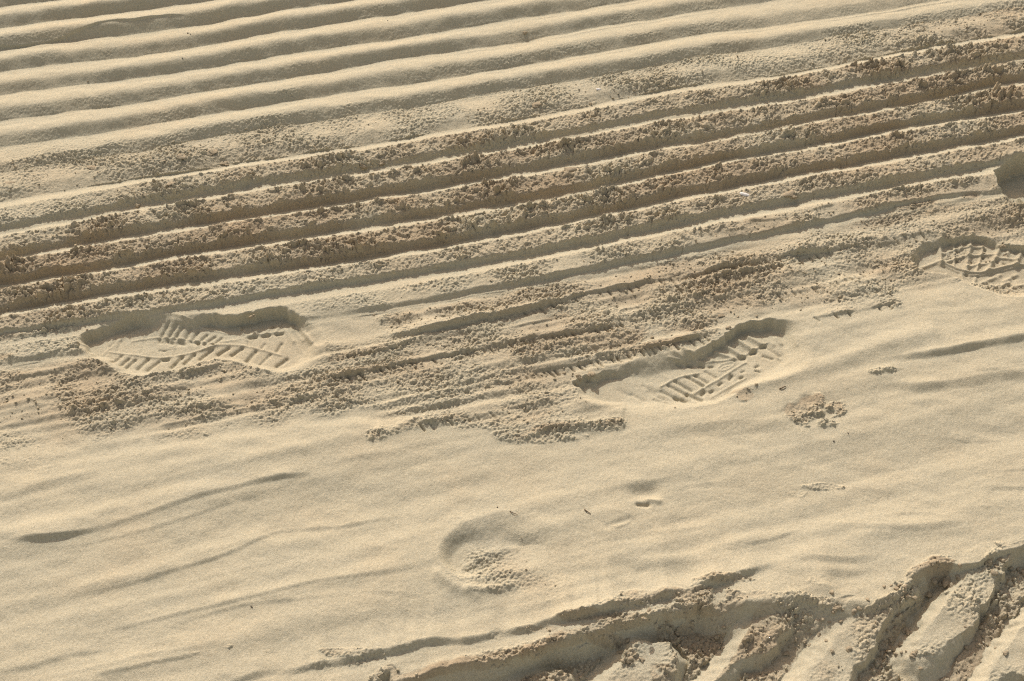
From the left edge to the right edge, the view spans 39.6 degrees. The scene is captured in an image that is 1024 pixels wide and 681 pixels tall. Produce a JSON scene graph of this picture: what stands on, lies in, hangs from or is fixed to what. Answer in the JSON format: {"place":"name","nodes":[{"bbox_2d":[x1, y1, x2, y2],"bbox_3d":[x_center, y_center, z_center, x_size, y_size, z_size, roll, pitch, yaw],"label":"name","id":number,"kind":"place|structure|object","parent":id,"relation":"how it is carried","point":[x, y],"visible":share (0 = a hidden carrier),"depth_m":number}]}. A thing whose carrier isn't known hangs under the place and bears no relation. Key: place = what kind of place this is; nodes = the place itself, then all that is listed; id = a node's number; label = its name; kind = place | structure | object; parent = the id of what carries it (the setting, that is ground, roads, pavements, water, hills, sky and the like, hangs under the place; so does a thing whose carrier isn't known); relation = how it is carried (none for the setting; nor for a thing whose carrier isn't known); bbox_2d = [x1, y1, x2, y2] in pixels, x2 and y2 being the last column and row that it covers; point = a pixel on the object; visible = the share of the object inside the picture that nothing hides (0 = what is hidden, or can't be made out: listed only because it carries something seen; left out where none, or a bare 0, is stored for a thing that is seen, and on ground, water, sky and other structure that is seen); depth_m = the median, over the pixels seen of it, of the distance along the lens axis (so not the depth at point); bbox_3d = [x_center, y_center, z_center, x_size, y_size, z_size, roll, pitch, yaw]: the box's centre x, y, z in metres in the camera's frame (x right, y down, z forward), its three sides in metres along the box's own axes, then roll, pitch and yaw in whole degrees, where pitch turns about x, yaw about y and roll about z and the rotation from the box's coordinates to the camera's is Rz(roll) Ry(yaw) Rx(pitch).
{"place":"outdoors","nodes":[
{"label":"outdoors","id":0,"kind":"place"},
{"bbox_2d":[0,0,52,6],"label":"sand","id":1,"kind":"structure","parent":0,"point":[3,3],"depth_m":2.46},
{"bbox_2d":[0,0,349,49],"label":"sand ridge","id":2,"kind":"structure","parent":1,"relation":"on","point":[176,16],"depth_m":2.41},
{"bbox_2d":[76,305,325,375],"bbox_3d":[-0.431,0.005,1.975,0.348,0.027,0.129,0,50,0],"label":"shoe print","id":3,"kind":"object","parent":1,"relation":"on","point":[143,342],"visible":0.99,"depth_m":1.99},
{"bbox_2d":[0,0,480,71],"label":"sand ridge","id":4,"kind":"structure","parent":1,"relation":"on","point":[91,49],"depth_m":2.39},
{"bbox_2d":[0,0,633,94],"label":"sand ridge","id":5,"kind":"structure","parent":1,"relation":"on","point":[395,27],"depth_m":2.38},
{"bbox_2d":[0,0,770,120],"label":"sand ridge","id":6,"kind":"structure","parent":1,"relation":"on","point":[36,103],"depth_m":2.35},
{"bbox_2d":[0,0,938,146],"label":"sand ridge","id":7,"kind":"structure","parent":1,"relation":"on","point":[386,73],"depth_m":2.34},
{"bbox_2d":[412,505,585,616],"bbox_3d":[-0.017,0.268,1.748,0.212,0.018,0.159,0,50,0],"label":"scuff mark","id":8,"kind":"object","parent":1,"relation":"on","point":[459,553],"visible":1,"depth_m":1.75},
{"bbox_2d":[0,166,1001,368],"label":"sand ridge","id":9,"kind":"structure","parent":1,"relation":"on","point":[325,305],"depth_m":2.06},
{"bbox_2d":[0,0,1023,680],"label":"smooth sand","id":10,"kind":"structure","parent":1,"relation":"on","point":[870,472],"depth_m":1.79},
{"bbox_2d":[929,559,935,565],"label":"sand clod","id":11,"kind":"object","parent":10,"relation":"on","point":[933,562],"visible":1,"depth_m":1.73},
{"bbox_2d":[0,194,1023,452],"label":"tyre tread strip","id":12,"kind":"object","parent":1,"relation":"on","point":[378,346],"visible":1,"depth_m":1.96},
{"bbox_2d":[0,109,1023,313],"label":"sand ridge","id":13,"kind":"structure","parent":1,"relation":"on","point":[94,284],"depth_m":2.11},
{"bbox_2d":[0,30,1023,232],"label":"sand ridge","id":14,"kind":"structure","parent":1,"relation":"on","point":[63,205],"depth_m":2.24},
{"bbox_2d":[360,163,367,168],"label":"sand clod","id":15,"kind":"object","parent":14,"relation":"on","point":[362,166],"visible":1,"depth_m":2.19},
{"bbox_2d":[0,7,1023,200],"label":"sand ridge","id":16,"kind":"structure","parent":1,"relation":"on","point":[776,61],"depth_m":2.28},
{"bbox_2d":[177,153,186,158],"bbox_3d":[-0.510,-0.284,2.196,0.016,0.005,0.013,-14,51,-11],"label":"sand clod","id":17,"kind":"object","parent":16,"relation":"on","point":[180,156],"visible":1,"depth_m":2.19},
{"bbox_2d":[207,149,217,155],"bbox_3d":[-0.467,-0.292,2.208,0.020,0.004,0.015,0,50,0],"label":"sand clod","id":18,"kind":"object","parent":16,"relation":"on","point":[211,153],"visible":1,"depth_m":2.21},
{"bbox_2d":[532,102,540,107],"bbox_3d":[0.039,-0.378,2.280,0.016,0.004,0.012,-9,51,-7],"label":"sand clod","id":19,"kind":"object","parent":16,"relation":"on","point":[537,104],"visible":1,"depth_m":2.28},
{"bbox_2d":[0,60,1023,259],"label":"sand ridge","id":20,"kind":"structure","parent":1,"relation":"on","point":[289,199],"depth_m":2.19},
{"bbox_2d":[0,134,1023,336],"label":"sand ridge","id":21,"kind":"structure","parent":1,"relation":"on","point":[173,298],"depth_m":2.08},
{"bbox_2d":[783,190,797,198],"bbox_3d":[0.420,-0.219,2.146,0.025,0.010,0.016,-13,51,-11],"label":"sand clod","id":22,"kind":"object","parent":21,"relation":"on","point":[790,194],"visible":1,"depth_m":2.14},
{"bbox_2d":[0,81,1023,284],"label":"sand ridge","id":23,"kind":"structure","parent":1,"relation":"on","point":[619,172],"depth_m":2.15},
{"bbox_2d":[564,167,576,172],"bbox_3d":[0.089,-0.261,2.179,0.020,0.008,0.013,-9,51,-7],"label":"sand clod","id":24,"kind":"object","parent":23,"relation":"on","point":[570,169],"visible":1,"depth_m":2.18},
{"bbox_2d":[0,0,1023,172],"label":"sand ridge","id":25,"kind":"structure","parent":1,"relation":"on","point":[325,108],"depth_m":2.31},
{"bbox_2d":[0,9,1023,680],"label":"sand crumbs","id":26,"kind":"object","parent":1,"relation":"on","point":[572,285],"visible":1,"depth_m":2.08},
{"bbox_2d":[571,316,813,414],"bbox_3d":[0.257,0.048,1.942,0.340,0.024,0.118,-18,52,-15],"label":"shoe print","id":27,"kind":"object","parent":1,"relation":"on","point":[735,360],"visible":1,"depth_m":1.95},
{"bbox_2d":[587,371,594,376],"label":"sand clod","id":28,"kind":"object","parent":27,"relation":"on","point":[591,374],"visible":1,"depth_m":1.93},
{"bbox_2d":[372,541,1023,680],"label":"tyre track","id":29,"kind":"structure","parent":1,"relation":"on","point":[936,622],"depth_m":1.69},
{"bbox_2d":[626,656,633,662],"bbox_3d":[0.138,0.374,1.670,0.010,0.004,0.008,-17,52,-14],"label":"sand clod","id":30,"kind":"object","parent":29,"relation":"on","point":[629,659],"visible":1,"depth_m":1.67},
{"bbox_2d":[846,646,851,651],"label":"sand clod","id":31,"kind":"object","parent":29,"relation":"on","point":[848,648],"visible":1,"depth_m":1.67},
{"bbox_2d":[925,591,931,597],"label":"sand clod","id":32,"kind":"object","parent":29,"relation":"on","point":[928,594],"visible":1,"depth_m":1.74},
{"bbox_2d":[942,577,950,587],"bbox_3d":[0.531,0.297,1.740,0.010,0.007,0.016,20,53,16],"label":"sand clod","id":33,"kind":"object","parent":29,"relation":"on","point":[945,582],"visible":1,"depth_m":1.74},
{"bbox_2d":[985,559,991,565],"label":"sand clod","id":34,"kind":"object","parent":29,"relation":"on","point":[988,562],"visible":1,"depth_m":1.74},
{"bbox_2d":[990,569,997,575],"bbox_3d":[0.588,0.283,1.735,0.010,0.005,0.009,24,54,19],"label":"sand clod","id":35,"kind":"object","parent":29,"relation":"on","point":[993,573],"visible":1,"depth_m":1.73},
{"bbox_2d":[910,232,1023,297],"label":"shoe print","id":36,"kind":"object","parent":1,"relation":"on","point":[1001,273],"visible":1,"depth_m":2.08},
{"bbox_2d":[993,151,1023,203],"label":"shoe print","id":37,"kind":"object","parent":1,"relation":"on","point":[1009,173],"visible":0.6,"depth_m":2.21}
]}

